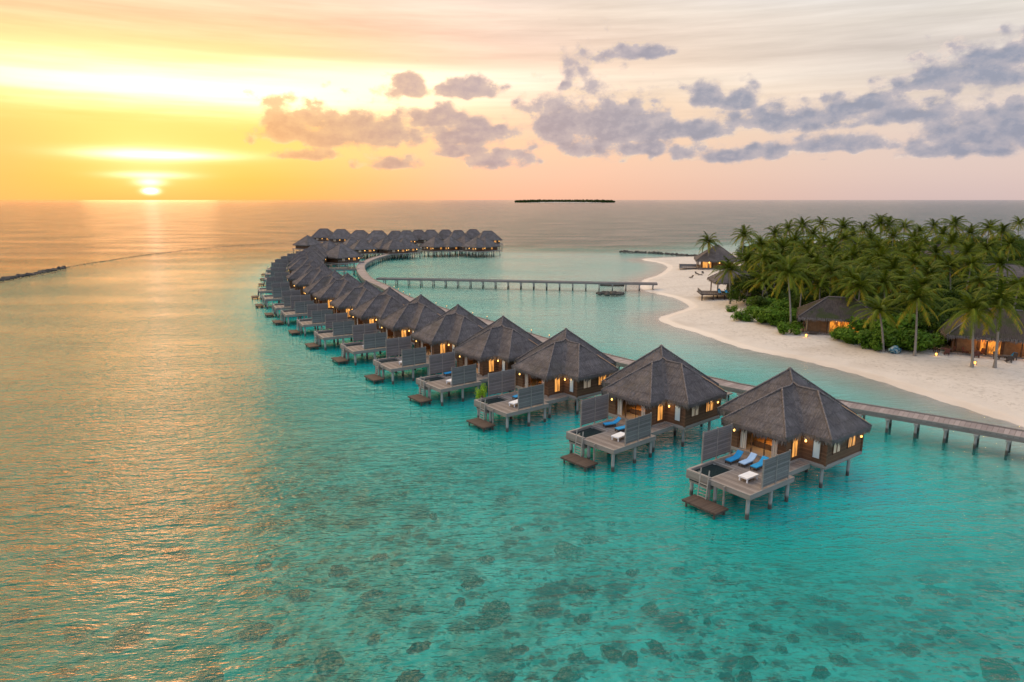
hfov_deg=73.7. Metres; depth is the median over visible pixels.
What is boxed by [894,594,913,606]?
coral head
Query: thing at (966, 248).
palm tree
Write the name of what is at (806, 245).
palm tree
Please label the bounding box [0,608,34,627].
coral head
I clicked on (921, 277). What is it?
palm tree
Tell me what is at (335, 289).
overwater villa
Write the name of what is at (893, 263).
palm tree
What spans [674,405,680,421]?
window
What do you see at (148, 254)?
reef crest
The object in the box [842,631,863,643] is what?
coral head
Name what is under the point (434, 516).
coral head
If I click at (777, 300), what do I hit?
shrub
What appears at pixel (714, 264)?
glass door
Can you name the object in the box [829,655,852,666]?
coral head
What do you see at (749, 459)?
sun lounger
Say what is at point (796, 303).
broadleaf tree
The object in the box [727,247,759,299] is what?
palm tree
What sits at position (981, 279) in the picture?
palm tree
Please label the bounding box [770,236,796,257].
palm tree
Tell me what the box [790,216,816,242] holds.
palm tree
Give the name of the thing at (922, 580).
coral head
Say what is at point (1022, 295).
broadleaf tree
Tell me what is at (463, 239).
villa
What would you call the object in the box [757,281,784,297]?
broadleaf tree
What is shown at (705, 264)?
glass door
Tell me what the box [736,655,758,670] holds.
coral head
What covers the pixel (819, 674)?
coral head
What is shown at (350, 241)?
villa
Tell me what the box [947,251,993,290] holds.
palm tree
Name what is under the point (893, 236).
palm tree
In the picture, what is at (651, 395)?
overwater villa
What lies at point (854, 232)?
palm tree
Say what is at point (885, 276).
palm tree
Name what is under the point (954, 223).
palm tree
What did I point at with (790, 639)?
coral head
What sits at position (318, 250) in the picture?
overwater villa
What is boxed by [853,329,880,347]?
shrub
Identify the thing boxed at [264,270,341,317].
overwater villa
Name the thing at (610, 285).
wooden boat
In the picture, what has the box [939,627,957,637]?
coral head
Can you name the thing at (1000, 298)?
palm tree
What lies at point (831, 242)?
palm tree
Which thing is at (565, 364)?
overwater villa
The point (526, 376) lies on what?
glass door
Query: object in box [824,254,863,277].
palm tree
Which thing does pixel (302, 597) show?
coral head
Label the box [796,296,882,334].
beach villa
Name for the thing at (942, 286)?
broadleaf tree
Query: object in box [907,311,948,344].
broadleaf tree
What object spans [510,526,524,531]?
coral head
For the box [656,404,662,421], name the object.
window
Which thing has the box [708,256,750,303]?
palm tree
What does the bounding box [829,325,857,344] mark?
shrub
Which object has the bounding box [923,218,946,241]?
palm tree
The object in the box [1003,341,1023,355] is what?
wall
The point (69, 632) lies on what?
coral head
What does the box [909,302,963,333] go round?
broadleaf tree
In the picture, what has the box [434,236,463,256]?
villa
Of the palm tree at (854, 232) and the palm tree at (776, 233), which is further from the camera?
the palm tree at (854, 232)
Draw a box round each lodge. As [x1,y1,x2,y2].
[922,244,962,256]
[955,264,1023,282]
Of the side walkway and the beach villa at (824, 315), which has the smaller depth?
the beach villa at (824, 315)
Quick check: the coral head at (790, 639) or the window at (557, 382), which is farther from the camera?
the window at (557, 382)
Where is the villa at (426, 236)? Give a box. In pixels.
[419,230,442,244]
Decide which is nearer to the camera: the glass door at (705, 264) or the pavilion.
the pavilion
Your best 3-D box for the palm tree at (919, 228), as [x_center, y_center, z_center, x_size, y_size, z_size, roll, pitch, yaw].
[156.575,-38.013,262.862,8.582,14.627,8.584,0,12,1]
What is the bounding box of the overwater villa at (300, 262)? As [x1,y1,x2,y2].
[258,253,343,285]
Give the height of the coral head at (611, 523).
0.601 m
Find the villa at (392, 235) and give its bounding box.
[387,231,400,239]
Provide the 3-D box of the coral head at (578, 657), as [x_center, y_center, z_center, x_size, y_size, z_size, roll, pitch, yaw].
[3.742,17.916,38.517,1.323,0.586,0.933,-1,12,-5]
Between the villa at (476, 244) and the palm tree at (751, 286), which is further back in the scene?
the villa at (476, 244)
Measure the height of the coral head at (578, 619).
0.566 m
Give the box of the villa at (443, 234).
[438,230,451,240]
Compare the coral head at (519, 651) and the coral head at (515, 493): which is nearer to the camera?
the coral head at (519, 651)
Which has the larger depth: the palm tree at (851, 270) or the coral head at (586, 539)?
the palm tree at (851, 270)
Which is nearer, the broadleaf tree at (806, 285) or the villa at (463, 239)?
the broadleaf tree at (806, 285)
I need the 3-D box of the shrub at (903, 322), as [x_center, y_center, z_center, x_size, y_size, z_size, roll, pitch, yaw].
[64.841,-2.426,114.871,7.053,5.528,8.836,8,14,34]
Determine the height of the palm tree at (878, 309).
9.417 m
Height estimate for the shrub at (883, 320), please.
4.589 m
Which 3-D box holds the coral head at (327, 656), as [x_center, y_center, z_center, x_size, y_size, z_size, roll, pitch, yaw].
[-10.583,18.354,39.056,1.946,0.615,3.042,-5,13,-21]
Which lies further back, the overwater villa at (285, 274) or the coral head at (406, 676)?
the overwater villa at (285, 274)
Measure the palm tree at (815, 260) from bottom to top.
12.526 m
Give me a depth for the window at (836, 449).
57.32 m
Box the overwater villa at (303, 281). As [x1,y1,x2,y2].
[255,263,332,308]
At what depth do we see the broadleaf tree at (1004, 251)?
232.36 m
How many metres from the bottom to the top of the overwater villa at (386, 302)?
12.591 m
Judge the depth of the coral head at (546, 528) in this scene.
53.75 m
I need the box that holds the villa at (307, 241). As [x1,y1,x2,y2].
[292,235,321,252]
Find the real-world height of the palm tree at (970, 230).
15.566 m
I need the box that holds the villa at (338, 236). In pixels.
[327,229,349,244]
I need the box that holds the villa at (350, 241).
[343,237,363,256]
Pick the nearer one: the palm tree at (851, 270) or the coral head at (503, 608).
the coral head at (503, 608)
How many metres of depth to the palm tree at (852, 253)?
155.45 m
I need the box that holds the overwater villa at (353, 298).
[288,280,380,335]
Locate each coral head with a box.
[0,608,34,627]
[38,557,68,574]
[55,667,81,678]
[61,624,94,645]
[102,620,151,651]
[161,545,191,561]
[193,665,223,681]
[204,500,240,515]
[233,622,273,643]
[255,558,271,570]
[272,634,288,648]
[284,588,309,603]
[309,647,344,676]
[328,564,350,578]
[359,589,386,601]
[367,634,379,645]
[370,553,388,561]
[394,669,424,681]
[406,641,430,653]
[429,513,437,520]
[454,597,465,608]
[461,576,484,590]
[475,614,504,629]
[476,555,494,563]
[480,599,509,619]
[493,671,517,681]
[494,498,506,502]
[507,644,528,655]
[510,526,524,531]
[513,490,520,495]
[534,604,553,614]
[540,526,551,531]
[553,667,579,681]
[554,541,585,560]
[567,652,589,663]
[573,614,591,624]
[578,585,594,598]
[581,535,596,543]
[600,644,622,662]
[607,521,614,525]
[621,650,637,667]
[625,569,637,577]
[641,601,659,616]
[645,639,669,657]
[673,567,685,573]
[703,618,711,626]
[707,573,726,582]
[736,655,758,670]
[736,669,751,681]
[748,622,764,632]
[775,645,788,653]
[785,634,799,643]
[805,594,833,608]
[810,624,828,634]
[811,665,830,679]
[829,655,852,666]
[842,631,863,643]
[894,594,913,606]
[895,642,920,657]
[917,577,933,585]
[925,585,954,596]
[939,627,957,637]
[942,546,958,552]
[980,657,1019,681]
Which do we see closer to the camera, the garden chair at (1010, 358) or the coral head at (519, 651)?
the coral head at (519, 651)
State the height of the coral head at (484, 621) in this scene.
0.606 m
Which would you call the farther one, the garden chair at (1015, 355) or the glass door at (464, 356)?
the garden chair at (1015, 355)
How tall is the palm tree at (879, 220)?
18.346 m
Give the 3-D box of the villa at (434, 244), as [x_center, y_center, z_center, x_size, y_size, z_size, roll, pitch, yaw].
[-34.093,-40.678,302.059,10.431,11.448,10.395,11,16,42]
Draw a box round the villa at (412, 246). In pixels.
[394,237,420,259]
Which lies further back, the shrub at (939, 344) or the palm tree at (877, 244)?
the palm tree at (877, 244)
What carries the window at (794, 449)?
in the overwater villa at (789, 422)
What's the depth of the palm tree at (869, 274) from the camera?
130.48 m
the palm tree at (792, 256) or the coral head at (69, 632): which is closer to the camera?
the coral head at (69, 632)
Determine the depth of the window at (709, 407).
68.66 m
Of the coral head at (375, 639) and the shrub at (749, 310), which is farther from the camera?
the shrub at (749, 310)
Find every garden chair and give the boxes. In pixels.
[974,351,979,357]
[1005,356,1012,362]
[1013,352,1018,360]
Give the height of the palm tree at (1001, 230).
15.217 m
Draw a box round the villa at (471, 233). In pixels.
[465,229,479,238]
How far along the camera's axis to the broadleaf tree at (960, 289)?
139.07 m
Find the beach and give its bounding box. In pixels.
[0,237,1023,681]
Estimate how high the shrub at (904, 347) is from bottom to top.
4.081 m
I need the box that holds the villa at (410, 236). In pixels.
[396,230,418,245]
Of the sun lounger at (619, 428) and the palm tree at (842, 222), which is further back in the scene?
the palm tree at (842, 222)
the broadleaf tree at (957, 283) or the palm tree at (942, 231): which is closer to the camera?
the broadleaf tree at (957, 283)
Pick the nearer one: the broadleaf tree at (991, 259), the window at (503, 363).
the window at (503, 363)
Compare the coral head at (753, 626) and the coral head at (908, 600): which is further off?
the coral head at (908, 600)
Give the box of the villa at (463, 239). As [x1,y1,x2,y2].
[455,235,472,254]
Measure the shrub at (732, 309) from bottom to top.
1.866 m
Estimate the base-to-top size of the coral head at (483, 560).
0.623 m
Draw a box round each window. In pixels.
[401,329,406,336]
[440,343,445,353]
[488,359,493,372]
[502,361,505,370]
[554,377,559,392]
[569,378,573,392]
[583,379,590,388]
[598,375,605,385]
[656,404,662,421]
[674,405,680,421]
[691,406,698,417]
[705,401,713,412]
[791,438,798,458]
[811,439,821,459]
[832,443,840,454]
[847,435,856,448]
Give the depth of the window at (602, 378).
78.57 m
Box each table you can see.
[509,399,517,406]
[611,432,624,441]
[738,471,758,482]
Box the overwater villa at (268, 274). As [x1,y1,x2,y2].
[260,250,346,280]
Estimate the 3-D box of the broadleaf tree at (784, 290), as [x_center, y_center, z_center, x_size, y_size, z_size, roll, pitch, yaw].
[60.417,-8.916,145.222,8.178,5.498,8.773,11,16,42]
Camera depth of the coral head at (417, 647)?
39.66 m
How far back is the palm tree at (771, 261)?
148.30 m
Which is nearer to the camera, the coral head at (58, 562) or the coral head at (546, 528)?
the coral head at (58, 562)
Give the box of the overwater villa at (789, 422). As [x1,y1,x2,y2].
[682,367,871,544]
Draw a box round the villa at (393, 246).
[379,238,410,260]
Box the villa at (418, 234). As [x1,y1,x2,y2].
[413,230,423,242]
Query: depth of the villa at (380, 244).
288.80 m
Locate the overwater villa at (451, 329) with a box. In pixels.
[364,304,487,398]
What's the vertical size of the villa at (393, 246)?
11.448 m
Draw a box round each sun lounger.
[603,416,620,427]
[615,425,624,431]
[725,450,743,464]
[738,452,756,467]
[750,456,768,471]
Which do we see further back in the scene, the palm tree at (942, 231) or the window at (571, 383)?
the palm tree at (942, 231)
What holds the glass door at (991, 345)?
in the beach villa at (1011, 339)
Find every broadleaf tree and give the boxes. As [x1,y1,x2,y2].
[724,278,761,305]
[728,273,767,296]
[746,295,770,306]
[755,264,793,290]
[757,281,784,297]
[765,288,784,298]
[777,286,816,306]
[779,287,811,298]
[782,278,814,296]
[787,294,815,308]
[813,283,843,299]
[841,292,879,307]
[868,291,905,313]
[877,311,914,318]
[895,298,949,314]
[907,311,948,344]
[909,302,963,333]
[928,288,971,302]
[930,284,952,290]
[932,287,968,300]
[935,262,964,278]
[939,299,962,311]
[947,277,966,289]
[949,262,999,279]
[949,266,1007,282]
[960,295,993,307]
[962,280,998,291]
[967,289,993,299]
[978,253,1009,264]
[992,244,1010,253]
[996,240,1023,253]
[1004,249,1023,263]
[1006,291,1023,304]
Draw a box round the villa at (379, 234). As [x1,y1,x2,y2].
[365,230,388,240]
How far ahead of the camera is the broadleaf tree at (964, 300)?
124.48 m
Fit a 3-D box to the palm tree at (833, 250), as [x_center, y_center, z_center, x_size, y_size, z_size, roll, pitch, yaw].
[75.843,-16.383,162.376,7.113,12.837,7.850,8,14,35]
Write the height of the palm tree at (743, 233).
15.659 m
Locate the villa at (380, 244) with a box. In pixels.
[370,237,400,257]
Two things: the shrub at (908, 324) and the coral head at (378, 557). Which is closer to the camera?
the coral head at (378, 557)
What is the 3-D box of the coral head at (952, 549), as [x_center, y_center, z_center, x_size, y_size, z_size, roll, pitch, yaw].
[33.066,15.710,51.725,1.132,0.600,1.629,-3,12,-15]
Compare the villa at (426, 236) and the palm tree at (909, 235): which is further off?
the villa at (426, 236)
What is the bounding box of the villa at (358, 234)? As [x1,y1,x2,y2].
[346,230,368,239]
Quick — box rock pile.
[596,291,624,295]
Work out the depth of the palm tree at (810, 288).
127.86 m
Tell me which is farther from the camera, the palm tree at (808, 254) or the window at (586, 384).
the palm tree at (808, 254)
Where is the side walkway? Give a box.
[331,268,359,274]
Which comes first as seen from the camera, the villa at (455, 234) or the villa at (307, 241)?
the villa at (307, 241)
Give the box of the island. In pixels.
[514,199,615,202]
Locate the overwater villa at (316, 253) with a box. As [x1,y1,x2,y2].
[261,247,346,274]
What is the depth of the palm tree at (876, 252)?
144.38 m
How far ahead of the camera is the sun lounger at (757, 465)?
56.46 m
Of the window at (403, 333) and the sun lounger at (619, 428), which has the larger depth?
the window at (403, 333)
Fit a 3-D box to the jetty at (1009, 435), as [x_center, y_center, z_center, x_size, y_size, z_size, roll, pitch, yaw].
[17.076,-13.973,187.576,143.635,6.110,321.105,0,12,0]
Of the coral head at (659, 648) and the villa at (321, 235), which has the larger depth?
the villa at (321, 235)
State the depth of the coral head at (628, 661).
38.15 m
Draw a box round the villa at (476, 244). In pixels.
[460,236,491,257]
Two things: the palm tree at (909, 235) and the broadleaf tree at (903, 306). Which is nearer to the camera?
the broadleaf tree at (903, 306)
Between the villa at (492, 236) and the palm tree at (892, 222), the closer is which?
the palm tree at (892, 222)
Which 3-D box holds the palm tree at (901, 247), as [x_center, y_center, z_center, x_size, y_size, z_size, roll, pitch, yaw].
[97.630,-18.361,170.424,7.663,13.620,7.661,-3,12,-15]
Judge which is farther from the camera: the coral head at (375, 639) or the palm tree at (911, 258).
the palm tree at (911, 258)
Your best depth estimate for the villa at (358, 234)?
345.45 m
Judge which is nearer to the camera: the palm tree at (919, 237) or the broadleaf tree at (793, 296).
the broadleaf tree at (793, 296)
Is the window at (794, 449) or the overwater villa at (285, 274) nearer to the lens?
the window at (794, 449)
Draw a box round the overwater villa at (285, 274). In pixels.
[273,257,325,281]
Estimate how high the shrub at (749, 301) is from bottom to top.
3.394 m
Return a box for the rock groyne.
[619,250,697,255]
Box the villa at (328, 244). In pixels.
[322,240,336,265]
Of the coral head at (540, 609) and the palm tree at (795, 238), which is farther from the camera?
the palm tree at (795, 238)
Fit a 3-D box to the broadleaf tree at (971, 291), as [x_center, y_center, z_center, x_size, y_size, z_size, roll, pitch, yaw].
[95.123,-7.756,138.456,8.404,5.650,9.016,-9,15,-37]
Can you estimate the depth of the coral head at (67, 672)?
38.87 m
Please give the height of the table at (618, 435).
0.420 m
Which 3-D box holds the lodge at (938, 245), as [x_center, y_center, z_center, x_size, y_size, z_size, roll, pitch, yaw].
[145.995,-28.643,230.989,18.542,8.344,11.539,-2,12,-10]
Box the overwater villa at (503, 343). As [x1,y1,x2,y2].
[408,315,542,422]
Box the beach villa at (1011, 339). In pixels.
[939,308,1023,358]
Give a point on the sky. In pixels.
(100, 99)
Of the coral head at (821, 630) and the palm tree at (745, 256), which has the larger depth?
the palm tree at (745, 256)
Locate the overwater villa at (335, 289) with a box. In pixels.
[272,273,361,325]
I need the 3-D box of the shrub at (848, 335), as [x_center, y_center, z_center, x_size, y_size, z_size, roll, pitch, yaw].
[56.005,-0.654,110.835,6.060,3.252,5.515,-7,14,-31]
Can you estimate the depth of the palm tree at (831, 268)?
128.41 m
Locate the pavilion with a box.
[697,266,755,300]
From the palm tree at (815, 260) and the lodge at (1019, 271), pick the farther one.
the lodge at (1019, 271)
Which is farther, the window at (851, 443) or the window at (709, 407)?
the window at (709, 407)
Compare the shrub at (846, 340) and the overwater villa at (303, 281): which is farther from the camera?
the overwater villa at (303, 281)
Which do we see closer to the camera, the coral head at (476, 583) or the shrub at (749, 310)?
the coral head at (476, 583)
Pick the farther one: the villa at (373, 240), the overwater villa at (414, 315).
the villa at (373, 240)
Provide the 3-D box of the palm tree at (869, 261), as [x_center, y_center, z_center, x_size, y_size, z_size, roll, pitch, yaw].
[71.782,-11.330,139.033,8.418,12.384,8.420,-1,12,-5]
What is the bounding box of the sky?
[0,0,1023,199]
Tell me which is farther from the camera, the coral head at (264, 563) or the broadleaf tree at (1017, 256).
the broadleaf tree at (1017, 256)
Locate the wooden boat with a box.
[600,284,623,286]
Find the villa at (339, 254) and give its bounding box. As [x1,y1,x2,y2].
[325,243,363,268]
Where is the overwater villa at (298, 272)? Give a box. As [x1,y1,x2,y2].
[251,260,319,299]
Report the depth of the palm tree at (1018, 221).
313.26 m
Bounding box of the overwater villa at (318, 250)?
[281,245,347,267]
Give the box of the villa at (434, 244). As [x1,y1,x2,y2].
[418,236,450,256]
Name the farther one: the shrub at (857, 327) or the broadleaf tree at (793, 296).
the broadleaf tree at (793, 296)
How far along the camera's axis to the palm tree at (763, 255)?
147.53 m
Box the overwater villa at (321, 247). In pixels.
[287,243,339,266]
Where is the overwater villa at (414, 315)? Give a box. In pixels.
[331,294,444,377]
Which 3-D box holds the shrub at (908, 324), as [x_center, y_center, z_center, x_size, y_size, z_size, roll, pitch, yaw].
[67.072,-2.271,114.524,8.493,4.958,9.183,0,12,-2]
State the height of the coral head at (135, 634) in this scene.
0.597 m
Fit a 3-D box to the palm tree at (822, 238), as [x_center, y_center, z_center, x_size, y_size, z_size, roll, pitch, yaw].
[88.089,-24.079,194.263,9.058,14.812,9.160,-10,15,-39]
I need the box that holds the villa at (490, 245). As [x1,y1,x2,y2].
[469,236,500,256]
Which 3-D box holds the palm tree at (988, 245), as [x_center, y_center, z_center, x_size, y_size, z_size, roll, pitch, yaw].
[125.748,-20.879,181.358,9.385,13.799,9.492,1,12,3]
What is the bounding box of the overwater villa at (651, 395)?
[560,345,732,494]
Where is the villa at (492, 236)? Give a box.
[477,231,502,244]
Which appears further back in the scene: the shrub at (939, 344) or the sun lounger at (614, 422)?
the shrub at (939, 344)
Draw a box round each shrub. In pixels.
[725,305,738,311]
[730,308,754,321]
[743,305,768,313]
[746,296,768,305]
[751,307,776,322]
[753,294,775,307]
[755,306,785,324]
[763,307,798,325]
[765,298,797,309]
[766,299,788,310]
[777,321,803,334]
[828,325,854,338]
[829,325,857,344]
[835,327,874,344]
[844,316,891,332]
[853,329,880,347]
[858,329,902,350]
[860,315,907,331]
[875,312,920,329]
[875,328,905,348]
[884,327,913,349]
[897,328,940,350]
[900,314,932,332]
[922,333,948,349]
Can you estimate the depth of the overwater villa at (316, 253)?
222.65 m
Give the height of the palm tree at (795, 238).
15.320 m
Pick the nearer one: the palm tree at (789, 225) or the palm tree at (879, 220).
the palm tree at (789, 225)
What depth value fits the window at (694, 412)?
67.10 m
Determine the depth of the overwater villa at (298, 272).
170.91 m
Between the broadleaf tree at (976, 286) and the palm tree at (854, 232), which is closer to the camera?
the broadleaf tree at (976, 286)
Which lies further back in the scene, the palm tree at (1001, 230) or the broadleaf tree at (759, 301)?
the palm tree at (1001, 230)
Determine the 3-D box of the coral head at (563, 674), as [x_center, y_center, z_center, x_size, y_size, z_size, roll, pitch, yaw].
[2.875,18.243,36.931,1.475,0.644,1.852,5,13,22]
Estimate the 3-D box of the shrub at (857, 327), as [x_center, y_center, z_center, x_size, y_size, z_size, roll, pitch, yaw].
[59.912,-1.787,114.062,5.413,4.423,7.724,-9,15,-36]
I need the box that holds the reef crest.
[69,241,291,266]
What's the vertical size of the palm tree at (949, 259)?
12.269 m
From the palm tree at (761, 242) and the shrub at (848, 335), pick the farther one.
the palm tree at (761, 242)
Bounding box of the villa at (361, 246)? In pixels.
[348,238,377,259]
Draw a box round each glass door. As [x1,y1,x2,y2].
[463,356,479,372]
[523,373,543,386]
[615,398,645,417]
[703,262,710,267]
[713,262,721,267]
[737,430,777,456]
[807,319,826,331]
[829,321,848,331]
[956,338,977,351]
[979,340,1001,353]
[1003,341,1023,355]
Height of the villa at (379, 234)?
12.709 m
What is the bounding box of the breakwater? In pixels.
[0,266,66,282]
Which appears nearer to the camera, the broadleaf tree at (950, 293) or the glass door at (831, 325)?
the glass door at (831, 325)
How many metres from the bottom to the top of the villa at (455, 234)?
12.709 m
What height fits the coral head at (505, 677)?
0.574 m
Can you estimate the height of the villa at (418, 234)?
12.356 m
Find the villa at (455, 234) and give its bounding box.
[449,230,468,238]
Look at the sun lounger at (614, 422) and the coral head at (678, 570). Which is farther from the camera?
the sun lounger at (614, 422)
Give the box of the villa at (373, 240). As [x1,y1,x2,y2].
[361,237,381,258]
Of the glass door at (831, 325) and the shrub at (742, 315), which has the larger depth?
the shrub at (742, 315)
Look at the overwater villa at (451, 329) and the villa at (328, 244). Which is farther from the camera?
the villa at (328, 244)
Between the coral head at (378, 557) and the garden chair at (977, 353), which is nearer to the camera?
the coral head at (378, 557)
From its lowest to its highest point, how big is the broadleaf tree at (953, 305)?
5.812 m
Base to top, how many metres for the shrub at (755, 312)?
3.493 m
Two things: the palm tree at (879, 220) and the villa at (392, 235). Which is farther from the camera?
the villa at (392, 235)
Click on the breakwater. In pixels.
(6, 278)
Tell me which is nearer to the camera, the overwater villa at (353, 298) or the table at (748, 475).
the table at (748, 475)
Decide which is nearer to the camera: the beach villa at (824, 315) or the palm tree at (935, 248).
the beach villa at (824, 315)
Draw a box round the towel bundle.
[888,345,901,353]
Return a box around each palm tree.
[694,231,719,267]
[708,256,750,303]
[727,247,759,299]
[730,225,756,264]
[735,276,764,300]
[740,270,781,298]
[741,232,778,262]
[744,244,781,295]
[755,255,791,288]
[761,251,809,330]
[762,243,793,287]
[763,224,786,248]
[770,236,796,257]
[778,219,799,239]
[780,254,807,277]
[782,229,808,252]
[785,264,823,306]
[789,236,820,259]
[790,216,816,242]
[793,246,833,288]
[796,273,842,299]
[797,254,836,282]
[803,225,824,242]
[803,256,862,295]
[805,230,840,253]
[812,216,831,236]
[816,235,850,260]
[817,245,842,267]
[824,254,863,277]
[825,217,860,241]
[828,261,879,300]
[833,228,855,250]
[834,244,871,269]
[834,272,881,305]
[843,235,871,267]
[844,264,891,289]
[845,225,865,242]
[849,256,887,273]
[849,294,909,351]
[854,221,874,242]
[856,246,904,269]
[858,227,884,251]
[859,237,897,258]
[863,213,897,237]
[863,269,907,307]
[872,254,909,281]
[872,255,915,285]
[875,226,906,248]
[877,267,926,297]
[881,215,900,236]
[883,277,952,355]
[888,240,919,263]
[894,219,916,242]
[895,239,935,271]
[895,270,953,301]
[897,229,931,251]
[898,250,935,274]
[905,259,954,290]
[907,232,937,254]
[910,223,930,235]
[921,242,954,266]
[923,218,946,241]
[924,252,972,289]
[930,225,953,243]
[932,230,970,257]
[936,286,1013,367]
[939,215,970,236]
[945,240,987,263]
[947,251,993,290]
[951,268,1003,295]
[958,224,986,243]
[962,279,1023,367]
[972,236,1007,262]
[973,219,1003,242]
[980,250,1023,288]
[984,222,1019,241]
[990,275,1023,308]
[996,232,1023,260]
[1010,215,1023,234]
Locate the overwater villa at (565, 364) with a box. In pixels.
[466,328,618,452]
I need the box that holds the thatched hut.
[679,244,739,269]
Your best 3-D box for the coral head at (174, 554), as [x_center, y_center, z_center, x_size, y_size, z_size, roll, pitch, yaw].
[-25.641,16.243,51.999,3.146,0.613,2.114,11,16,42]
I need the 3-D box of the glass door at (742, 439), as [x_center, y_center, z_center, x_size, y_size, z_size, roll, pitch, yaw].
[21.341,8.760,59.150,0.190,2.140,3.930,-9,14,-36]
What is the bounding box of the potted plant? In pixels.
[474,383,486,398]
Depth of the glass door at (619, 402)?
69.64 m
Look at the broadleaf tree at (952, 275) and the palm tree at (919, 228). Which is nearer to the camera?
the broadleaf tree at (952, 275)
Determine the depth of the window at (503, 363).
85.96 m
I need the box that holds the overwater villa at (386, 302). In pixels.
[305,287,409,360]
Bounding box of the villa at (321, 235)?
[311,228,337,243]
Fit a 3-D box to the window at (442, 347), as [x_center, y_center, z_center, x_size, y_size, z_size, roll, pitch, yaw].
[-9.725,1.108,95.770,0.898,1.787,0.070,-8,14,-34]
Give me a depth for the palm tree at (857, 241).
180.67 m
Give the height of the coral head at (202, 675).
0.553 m
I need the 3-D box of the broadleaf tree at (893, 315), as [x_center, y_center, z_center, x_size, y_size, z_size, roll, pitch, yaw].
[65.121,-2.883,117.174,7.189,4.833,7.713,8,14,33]
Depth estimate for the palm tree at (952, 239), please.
183.25 m
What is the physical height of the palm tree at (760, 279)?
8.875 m
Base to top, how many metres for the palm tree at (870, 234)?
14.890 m
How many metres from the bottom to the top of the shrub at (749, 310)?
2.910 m
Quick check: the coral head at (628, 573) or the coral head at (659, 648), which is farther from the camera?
the coral head at (628, 573)
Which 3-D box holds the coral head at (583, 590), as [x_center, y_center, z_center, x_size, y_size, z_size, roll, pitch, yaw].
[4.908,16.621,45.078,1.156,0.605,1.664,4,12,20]
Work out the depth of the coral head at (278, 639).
40.80 m
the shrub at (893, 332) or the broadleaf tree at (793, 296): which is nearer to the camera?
the shrub at (893, 332)
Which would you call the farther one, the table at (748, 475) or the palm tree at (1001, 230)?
the palm tree at (1001, 230)
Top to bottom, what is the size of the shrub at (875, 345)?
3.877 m
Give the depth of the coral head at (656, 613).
42.87 m
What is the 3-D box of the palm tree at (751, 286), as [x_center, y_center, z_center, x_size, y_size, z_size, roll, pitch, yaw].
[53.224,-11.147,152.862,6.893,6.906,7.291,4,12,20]
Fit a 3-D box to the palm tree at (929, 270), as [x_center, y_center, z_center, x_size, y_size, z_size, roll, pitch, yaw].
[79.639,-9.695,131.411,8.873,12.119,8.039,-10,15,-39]
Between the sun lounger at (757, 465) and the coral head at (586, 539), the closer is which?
the coral head at (586, 539)
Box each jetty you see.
[356,247,1023,460]
[376,277,657,291]
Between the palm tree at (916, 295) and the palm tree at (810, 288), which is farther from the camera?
the palm tree at (810, 288)
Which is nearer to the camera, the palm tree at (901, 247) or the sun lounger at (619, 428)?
the sun lounger at (619, 428)
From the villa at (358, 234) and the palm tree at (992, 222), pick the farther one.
the villa at (358, 234)
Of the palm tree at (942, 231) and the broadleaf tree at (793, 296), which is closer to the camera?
the broadleaf tree at (793, 296)
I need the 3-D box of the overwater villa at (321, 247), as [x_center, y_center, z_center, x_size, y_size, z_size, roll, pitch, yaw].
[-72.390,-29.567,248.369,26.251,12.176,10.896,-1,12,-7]
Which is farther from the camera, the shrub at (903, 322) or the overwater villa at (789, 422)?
the shrub at (903, 322)
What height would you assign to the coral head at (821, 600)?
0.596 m

